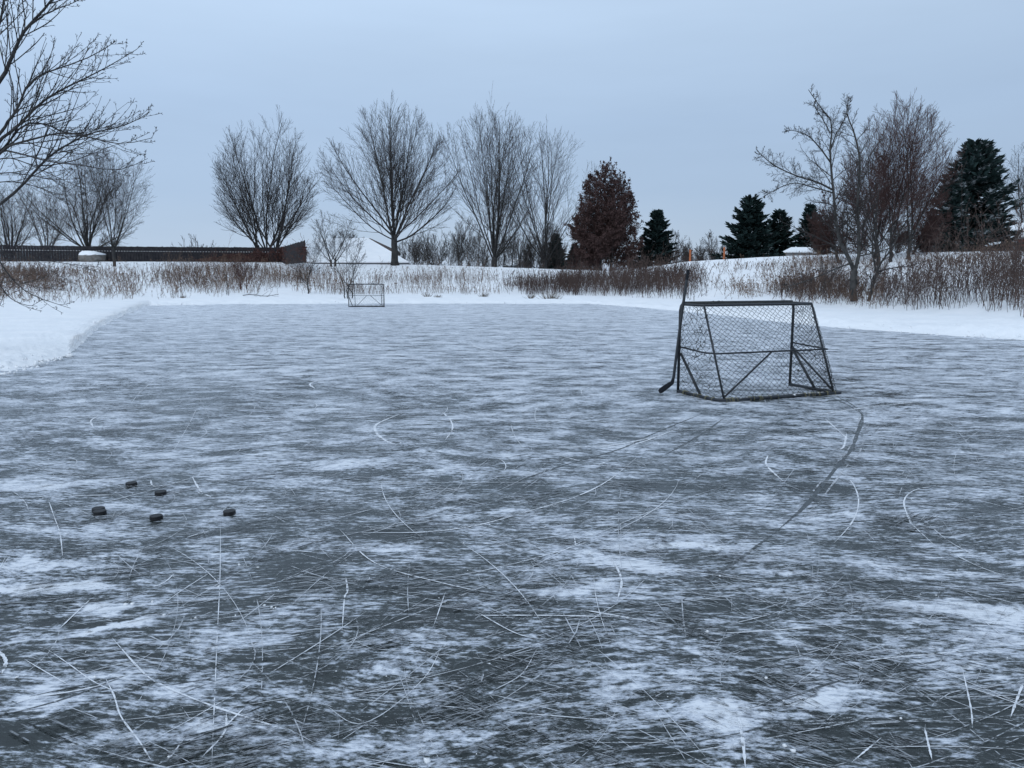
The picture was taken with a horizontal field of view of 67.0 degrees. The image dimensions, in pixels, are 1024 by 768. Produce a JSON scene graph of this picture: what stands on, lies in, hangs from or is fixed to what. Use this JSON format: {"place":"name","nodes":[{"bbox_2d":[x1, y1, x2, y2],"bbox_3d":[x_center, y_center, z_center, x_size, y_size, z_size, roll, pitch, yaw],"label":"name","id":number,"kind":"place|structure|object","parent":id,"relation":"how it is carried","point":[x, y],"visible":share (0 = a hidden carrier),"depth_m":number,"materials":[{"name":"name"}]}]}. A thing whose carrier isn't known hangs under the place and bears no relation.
{"place":"outdoors","nodes":[
{"label":"outdoors","id":0,"kind":"place"},
{"bbox_2d":[0,303,1023,767],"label":"ice","id":1,"kind":"structure","parent":0,"point":[72,381],"depth_m":4.59,"materials":[{"name":"grey ice"}]},
{"bbox_2d":[92,506,104,512],"bbox_3d":[-2.725,0.827,5.096,0.078,0.026,0.078,8,11,44],"label":"hockey puck","id":2,"kind":"object","parent":1,"relation":"on","point":[97,507],"visible":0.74,"depth_m":5.09,"materials":[{"name":"rubber"}]},
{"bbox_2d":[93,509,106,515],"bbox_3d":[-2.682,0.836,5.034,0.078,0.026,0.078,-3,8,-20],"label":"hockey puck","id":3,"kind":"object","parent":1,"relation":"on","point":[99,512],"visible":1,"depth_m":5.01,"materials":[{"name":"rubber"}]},
{"bbox_2d":[125,481,136,486],"bbox_3d":[-2.817,0.740,5.725,0.079,0.026,0.078,-3,9,-23],"label":"hockey puck","id":4,"kind":"object","parent":1,"relation":"on","point":[131,483],"visible":1,"depth_m":5.70,"materials":[{"name":"rubber"}]},
{"bbox_2d":[149,514,162,520],"bbox_3d":[-2.269,0.850,4.933,0.078,0.026,0.078,1,8,6],"label":"hockey puck","id":5,"kind":"object","parent":1,"relation":"on","point":[155,517],"visible":1,"depth_m":4.91,"materials":[{"name":"rubber"}]},
{"bbox_2d":[154,490,166,495],"bbox_3d":[-2.494,0.773,5.489,0.078,0.026,0.078,-5,9,-33],"label":"hockey puck","id":6,"kind":"object","parent":1,"relation":"on","point":[160,492],"visible":1,"depth_m":5.46,"materials":[{"name":"rubber"}]},
{"bbox_2d":[212,520,220,750],"bbox_3d":[-1.392,1.034,3.669,0.010,0.001,2.650,-3,8,-20],"label":"ice crack","id":7,"kind":"object","parent":1,"relation":"on","point":[217,623],"visible":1,"depth_m":3.51,"materials":[{"name":"white ice"}]},
{"bbox_2d":[223,509,235,515],"bbox_3d":[-1.839,0.836,5.034,0.078,0.026,0.079,-2,8,-17],"label":"hockey puck","id":8,"kind":"object","parent":1,"relation":"on","point":[229,512],"visible":1,"depth_m":5.01,"materials":[{"name":"rubber"}]},
{"bbox_2d":[348,283,384,306],"bbox_3d":[-7.544,-4.645,40.453,1.881,1.226,0.907,0,8,0],"label":"hockey goal","id":9,"kind":"object","parent":1,"relation":"on","point":[381,300],"visible":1,"depth_m":40.45,"materials":[{"name":"metal"}]},
{"bbox_2d":[1,397,935,759],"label":"swept tracks","id":10,"kind":"object","parent":1,"relation":"on","point":[817,491],"visible":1,"depth_m":4.18,"materials":[{"name":"grey"}]},
{"bbox_2d":[0,358,1023,767],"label":"pale scrapes","id":11,"kind":"object","parent":1,"relation":"on","point":[472,704],"visible":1,"depth_m":3.15,"materials":[{"name":"grey"}]},
{"bbox_2d":[0,356,1023,767],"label":"dark scrapes","id":12,"kind":"object","parent":1,"relation":"on","point":[546,736],"visible":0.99,"depth_m":3.24,"materials":[{"name":"grey"}]},
{"bbox_2d":[0,308,1023,767],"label":"skate scratches","id":13,"kind":"object","parent":1,"relation":"on","point":[528,559],"visible":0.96,"depth_m":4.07,"materials":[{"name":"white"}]},
{"bbox_2d":[15,412,1012,766],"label":"snow crumbs","id":14,"kind":"object","parent":1,"relation":"on","point":[427,760],"visible":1,"depth_m":3.09,"materials":[{"name":"white snow"}]},
{"bbox_2d":[676,300,841,401],"bbox_3d":[3.276,-0.474,10.200,2.105,1.242,0.954,-3,8,-21],"label":"hockey goal","id":15,"kind":"object","parent":1,"relation":"on","point":[759,303],"visible":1,"depth_m":10.04,"materials":[{"name":"metal"}]},
{"bbox_2d":[658,270,689,392],"bbox_3d":[2.134,-0.688,10.173,0.435,1.620,0.043,-3,9,-23],"label":"hockey stick","id":16,"kind":"object","parent":15,"relation":"attached to","point":[665,387],"visible":1,"depth_m":10.21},
{"bbox_2d":[776,411,868,525],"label":"frost ridges","id":17,"kind":"object","parent":1,"relation":"on","point":[838,475],"visible":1,"depth_m":5.95,"materials":[{"name":"grey ice"}]},
{"bbox_2d":[0,251,1023,375],"bbox_3d":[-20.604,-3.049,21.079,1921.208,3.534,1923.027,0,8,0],"label":"snowy ground","id":18,"kind":"structure","parent":0,"point":[48,332],"depth_m":43.70,"materials":[{"name":"white snow"}]},
{"bbox_2d":[0,183,42,252],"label":"bare tree","id":19,"kind":"object","parent":18,"relation":"on","point":[4,221],"visible":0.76,"depth_m":102.19,"materials":[{"name":"brown plant"}]},
{"bbox_2d":[0,253,76,297],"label":"bramble tangle","id":20,"kind":"object","parent":18,"relation":"on","point":[40,269],"visible":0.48,"depth_m":55.27,"materials":[{"name":"brown plant"}]},
{"bbox_2d":[6,175,75,256],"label":"bare tree","id":21,"kind":"object","parent":18,"relation":"on","point":[46,233],"visible":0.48,"depth_m":115.42,"materials":[{"name":"brown plant"}]},
{"bbox_2d":[7,137,142,245],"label":"bare tree","id":22,"kind":"object","parent":18,"relation":"on","point":[88,221],"visible":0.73,"depth_m":96.65,"materials":[{"name":"brown plant"}]},
{"bbox_2d":[0,0,162,314],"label":"bare tree","id":23,"kind":"object","parent":18,"relation":"on","point":[30,111],"visible":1,"depth_m":13.90,"materials":[{"name":"brown plant"}]},
{"bbox_2d":[78,251,105,261],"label":"boulder","id":24,"kind":"object","parent":18,"relation":"on","point":[90,256],"visible":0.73,"depth_m":93.02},
{"bbox_2d":[64,146,154,266],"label":"bare tree","id":25,"kind":"object","parent":18,"relation":"on","point":[114,243],"visible":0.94,"depth_m":82.07,"materials":[{"name":"brown plant"}]},
{"bbox_2d":[0,240,305,263],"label":"wooden fence","id":26,"kind":"object","parent":18,"relation":"on","point":[138,254],"visible":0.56,"depth_m":94.64,"materials":[{"name":"brown wood"}]},
{"bbox_2d":[195,233,312,266],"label":"climbing vine","id":27,"kind":"object","parent":26,"relation":"attached to","point":[260,253],"visible":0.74,"depth_m":92.92,"materials":[{"name":"brown plant"}]},
{"bbox_2d":[172,234,213,246],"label":"thicket shrub","id":28,"kind":"object","parent":18,"relation":"on","point":[195,241],"visible":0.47,"depth_m":109.69,"materials":[{"name":"grey plant"}]},
{"bbox_2d":[230,257,258,289],"bbox_3d":[-20.778,-8.459,59.264,2.213,3.058,2.202,6,10,35],"label":"red shrub","id":29,"kind":"object","parent":18,"relation":"on","point":[242,269],"visible":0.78,"depth_m":59.08,"materials":[{"name":"brown plant"}]},
{"bbox_2d":[243,284,278,296],"bbox_3d":[-16.581,-5.977,51.459,2.387,1.310,1.115,3,8,18],"label":"fallen branch","id":30,"kind":"object","parent":18,"relation":"on","point":[260,295],"visible":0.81,"depth_m":51.34,"materials":[{"name":"brown wood"}]},
{"bbox_2d":[211,106,323,247],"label":"bare tree","id":31,"kind":"object","parent":18,"relation":"on","point":[255,223],"visible":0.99,"depth_m":99.04,"materials":[{"name":"brown plant"}]},
{"bbox_2d":[284,234,325,293],"bbox_3d":[-15.159,-8.846,57.514,2.305,4.821,3.017,6,10,37],"label":"sapling","id":32,"kind":"object","parent":18,"relation":"on","point":[310,266],"visible":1,"depth_m":57.61,"materials":[{"name":"brown plant"}]},
{"bbox_2d":[309,211,357,266],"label":"bare shrub","id":33,"kind":"object","parent":18,"relation":"on","point":[325,244],"visible":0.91,"depth_m":82.65,"materials":[{"name":"brown plant"}]},
{"bbox_2d":[323,233,365,298],"bbox_3d":[-10.771,-7.588,50.235,2.766,4.651,2.357,-2,8,-17],"label":"sapling","id":34,"kind":"object","parent":18,"relation":"on","point":[353,267],"visible":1,"depth_m":50.24,"materials":[{"name":"brown plant"}]},
{"bbox_2d":[331,225,357,237],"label":"thicket shrub","id":35,"kind":"object","parent":18,"relation":"on","point":[347,236],"visible":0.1,"depth_m":132.54,"materials":[{"name":"grey plant"}]},
{"bbox_2d":[306,238,411,264],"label":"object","id":36,"kind":"structure","parent":18,"relation":"on","point":[374,251],"depth_m":104.95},
{"bbox_2d":[362,237,399,255],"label":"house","id":37,"kind":"structure","parent":36,"relation":"attached to","point":[385,246],"depth_m":126.66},
{"bbox_2d":[308,90,476,265],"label":"bare tree","id":38,"kind":"object","parent":18,"relation":"on","point":[390,167],"visible":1,"depth_m":82.47,"materials":[{"name":"brown plant"}]},
{"bbox_2d":[398,240,429,264],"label":"thicket shrub","id":39,"kind":"object","parent":18,"relation":"on","point":[403,256],"visible":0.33,"depth_m":110.44,"materials":[{"name":"plant"}]},
{"bbox_2d":[405,230,449,265],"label":"thicket shrub","id":40,"kind":"object","parent":18,"relation":"on","point":[419,253],"visible":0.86,"depth_m":102.59,"materials":[{"name":"plant"}]},
{"bbox_2d":[426,229,468,265],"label":"thicket shrub","id":41,"kind":"object","parent":18,"relation":"on","point":[450,250],"visible":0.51,"depth_m":104.62,"materials":[{"name":"grey plant"}]},
{"bbox_2d":[445,211,491,266],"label":"thicket shrub","id":42,"kind":"object","parent":18,"relation":"on","point":[462,248],"visible":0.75,"depth_m":102.20,"materials":[{"name":"grey plant"}]},
{"bbox_2d":[466,234,503,266],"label":"thicket shrub","id":43,"kind":"object","parent":18,"relation":"on","point":[481,255],"visible":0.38,"depth_m":108.11,"materials":[{"name":"plant"}]},
{"bbox_2d":[436,85,548,266],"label":"bare tree","id":44,"kind":"object","parent":18,"relation":"on","point":[492,227],"visible":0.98,"depth_m":87.17,"materials":[{"name":"brown plant"}]},
{"bbox_2d":[498,196,507,266],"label":"slim tree","id":45,"kind":"object","parent":18,"relation":"on","point":[502,246],"visible":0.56,"depth_m":90.66,"materials":[{"name":"brown plant"}]},
{"bbox_2d":[0,231,1023,308],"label":"dry weeds","id":46,"kind":"object","parent":18,"relation":"on","point":[285,275],"visible":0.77,"depth_m":56.84,"materials":[{"name":"brown plant"}]},
{"bbox_2d":[507,217,517,267],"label":"slim tree","id":47,"kind":"object","parent":18,"relation":"on","point":[513,246],"visible":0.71,"depth_m":90.66,"materials":[{"name":"brown plant"}]},
{"bbox_2d":[497,235,529,267],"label":"thicket shrub","id":48,"kind":"object","parent":18,"relation":"on","point":[508,258],"visible":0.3,"depth_m":110.32,"materials":[{"name":"plant"}]},
{"bbox_2d":[509,216,528,267],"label":"slim tree","id":49,"kind":"object","parent":18,"relation":"on","point":[525,231],"visible":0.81,"depth_m":90.61,"materials":[{"name":"brown plant"}]},
{"bbox_2d":[505,260,533,267],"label":"house","id":50,"kind":"structure","parent":18,"relation":"on","point":[516,262],"depth_m":116.84,"materials":[{"name":"grey"}]},
{"bbox_2d":[157,236,886,303],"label":"dark weeds","id":51,"kind":"object","parent":18,"relation":"on","point":[570,280],"visible":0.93,"depth_m":53.38,"materials":[{"name":"brown plant"}]},
{"bbox_2d":[508,229,549,268],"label":"thicket shrub","id":52,"kind":"object","parent":18,"relation":"on","point":[522,256],"visible":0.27,"depth_m":108.21,"materials":[{"name":"grey plant"}]},
{"bbox_2d":[520,223,568,268],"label":"thicket shrub","id":53,"kind":"object","parent":18,"relation":"on","point":[532,256],"visible":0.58,"depth_m":93.66,"materials":[{"name":"plant"}]},
{"bbox_2d":[493,115,599,268],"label":"bare tree","id":54,"kind":"object","parent":18,"relation":"on","point":[542,254],"visible":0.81,"depth_m":89.63,"materials":[{"name":"brown plant"}]},
{"bbox_2d":[533,291,561,298],"bbox_3d":[2.326,-5.680,49.427,2.053,0.589,1.375,0,8,0],"label":"grass tuft","id":55,"kind":"object","parent":18,"relation":"on","point":[554,297],"visible":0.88,"depth_m":49.34,"materials":[{"name":"brown plant"}]},
{"bbox_2d":[547,234,568,268],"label":"spruce tree","id":56,"kind":"object","parent":18,"relation":"on","point":[553,266],"visible":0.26,"depth_m":109.68,"materials":[{"name":"green plant"}]},
{"bbox_2d":[563,243,584,269],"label":"spruce tree","id":57,"kind":"object","parent":18,"relation":"on","point":[573,257],"visible":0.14,"depth_m":106.12,"materials":[{"name":"green plant"}]},
{"bbox_2d":[565,239,602,269],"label":"thicket shrub","id":58,"kind":"object","parent":18,"relation":"on","point":[575,256],"visible":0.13,"depth_m":96.18,"materials":[{"name":"plant"}]},
{"bbox_2d":[564,157,644,270],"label":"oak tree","id":59,"kind":"object","parent":18,"relation":"on","point":[601,234],"visible":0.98,"depth_m":77.51,"materials":[{"name":"brown plant"}]},
{"bbox_2d":[612,241,640,269],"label":"thicket shrub","id":60,"kind":"object","parent":18,"relation":"on","point":[619,260],"visible":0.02,"depth_m":84.86,"materials":[{"name":"brown plant"}]},
{"bbox_2d":[630,209,680,267],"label":"spruce tree","id":61,"kind":"object","parent":18,"relation":"on","point":[656,237],"visible":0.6,"depth_m":79.90,"materials":[{"name":"green plant"}]},
{"bbox_2d":[670,228,692,262],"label":"thicket shrub","id":62,"kind":"object","parent":18,"relation":"on","point":[682,242],"visible":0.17,"depth_m":86.28,"materials":[{"name":"plant"}]},
{"bbox_2d":[673,242,699,262],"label":"thicket shrub","id":63,"kind":"object","parent":18,"relation":"on","point":[685,251],"visible":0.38,"depth_m":78.82,"materials":[{"name":"plant"}]},
{"bbox_2d":[682,247,718,261],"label":"thicket shrub","id":64,"kind":"object","parent":18,"relation":"on","point":[703,254],"visible":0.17,"depth_m":94.66,"materials":[{"name":"plant"}]},
{"bbox_2d":[694,231,727,260],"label":"thicket shrub","id":65,"kind":"object","parent":18,"relation":"on","point":[707,248],"visible":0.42,"depth_m":90.42,"materials":[{"name":"plant"}]},
{"bbox_2d":[709,194,785,259],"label":"spruce tree","id":66,"kind":"object","parent":18,"relation":"on","point":[750,217],"visible":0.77,"depth_m":81.40,"materials":[{"name":"green plant"}]},
{"bbox_2d":[762,209,797,255],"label":"spruce tree","id":67,"kind":"object","parent":18,"relation":"on","point":[778,224],"visible":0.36,"depth_m":83.73,"materials":[{"name":"green plant"}]},
{"bbox_2d":[783,247,815,255],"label":"house","id":68,"kind":"structure","parent":18,"relation":"on","point":[795,250],"depth_m":71.33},
{"bbox_2d":[787,202,827,254],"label":"spruce tree","id":69,"kind":"object","parent":18,"relation":"on","point":[810,208],"visible":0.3,"depth_m":80.03,"materials":[{"name":"green plant"}]},
{"bbox_2d":[752,84,916,301],"bbox_3d":[14.140,-8.193,33.612,8.850,9.448,3.635,-3,9,-22],"label":"bare tree","id":70,"kind":"object","parent":18,"relation":"on","point":[854,268],"visible":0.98,"depth_m":33.60,"materials":[{"name":"brown plant"}]},
{"bbox_2d":[806,233,868,254],"bbox_3d":[27.085,-11.082,64.846,5.306,3.556,3.664,5,9,33],"label":"thicket shrub","id":71,"kind":"object","parent":18,"relation":"on","point":[815,250],"visible":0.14,"depth_m":64.76,"materials":[{"name":"brown plant"}]},
{"bbox_2d":[800,149,953,262],"bbox_3d":[23.338,-11.306,48.981,8.989,7.385,6.284,0,8,0],"label":"brown tree","id":72,"kind":"object","parent":18,"relation":"on","point":[833,236],"visible":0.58,"depth_m":49.00,"materials":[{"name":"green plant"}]},
{"bbox_2d":[847,219,922,253],"bbox_3d":[27.613,-10.723,57.326,5.366,3.910,3.529,0,8,0],"label":"thicket shrub","id":73,"kind":"object","parent":18,"relation":"on","point":[880,237],"visible":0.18,"depth_m":57.19,"materials":[{"name":"brown plant"}]},
{"bbox_2d":[859,192,923,300],"bbox_3d":[16.439,-5.947,33.196,3.047,4.981,1.734,7,11,43],"label":"bare tree","id":74,"kind":"object","parent":18,"relation":"on","point":[876,262],"visible":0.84,"depth_m":33.52,"materials":[{"name":"brown plant"}]},
{"bbox_2d":[834,87,966,263],"bbox_3d":[22.619,-12.097,45.641,7.508,10.345,6.317,0,8,0],"label":"bare tree","id":75,"kind":"object","parent":18,"relation":"on","point":[911,166],"visible":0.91,"depth_m":45.29,"materials":[{"name":"brown plant"}]},
{"bbox_2d":[883,224,942,252],"bbox_3d":[28.692,-10.011,55.154,3.852,2.976,2.077,-1,8,-9],"label":"thicket shrub","id":76,"kind":"object","parent":18,"relation":"on","point":[896,232],"visible":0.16,"depth_m":55.04,"materials":[{"name":"brown plant"}]},
{"bbox_2d":[861,161,1023,316],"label":"tall reeds","id":77,"kind":"object","parent":18,"relation":"on","point":[1015,273],"visible":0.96,"depth_m":28.50,"materials":[{"name":"brown plant"}]},
{"bbox_2d":[918,170,975,252],"bbox_3d":[33.163,-12.290,58.829,4.307,7.784,4.419,5,9,34],"label":"spruce tree","id":78,"kind":"object","parent":18,"relation":"on","point":[959,198],"visible":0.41,"depth_m":58.05,"materials":[{"name":"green plant"}]},
{"bbox_2d":[915,138,1023,252],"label":"spruce tree","id":79,"kind":"object","parent":18,"relation":"on","point":[981,173],"visible":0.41,"depth_m":59.11,"materials":[{"name":"green plant"}]},
{"bbox_2d":[1002,145,1023,222],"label":"bare tree","id":80,"kind":"object","parent":18,"relation":"on","point":[1019,191],"visible":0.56,"depth_m":72.74,"materials":[{"name":"brown plant"}]},
{"bbox_2d":[1010,223,1023,245],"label":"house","id":81,"kind":"structure","parent":18,"relation":"on","point":[1014,227],"depth_m":65.58,"materials":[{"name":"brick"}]},
{"bbox_2d":[0,0,1023,270],"label":"sky","id":82,"kind":"structure","parent":0,"point":[682,95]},
{"bbox_2d":[524,293,534,298],"bbox_3d":[1.157,-5.723,50.120,0.940,0.459,0.507,-2,8,-14],"label":"grass tuft","id":83,"kind":"object","parent":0,"point":[531,297],"visible":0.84,"depth_m":50.20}
]}

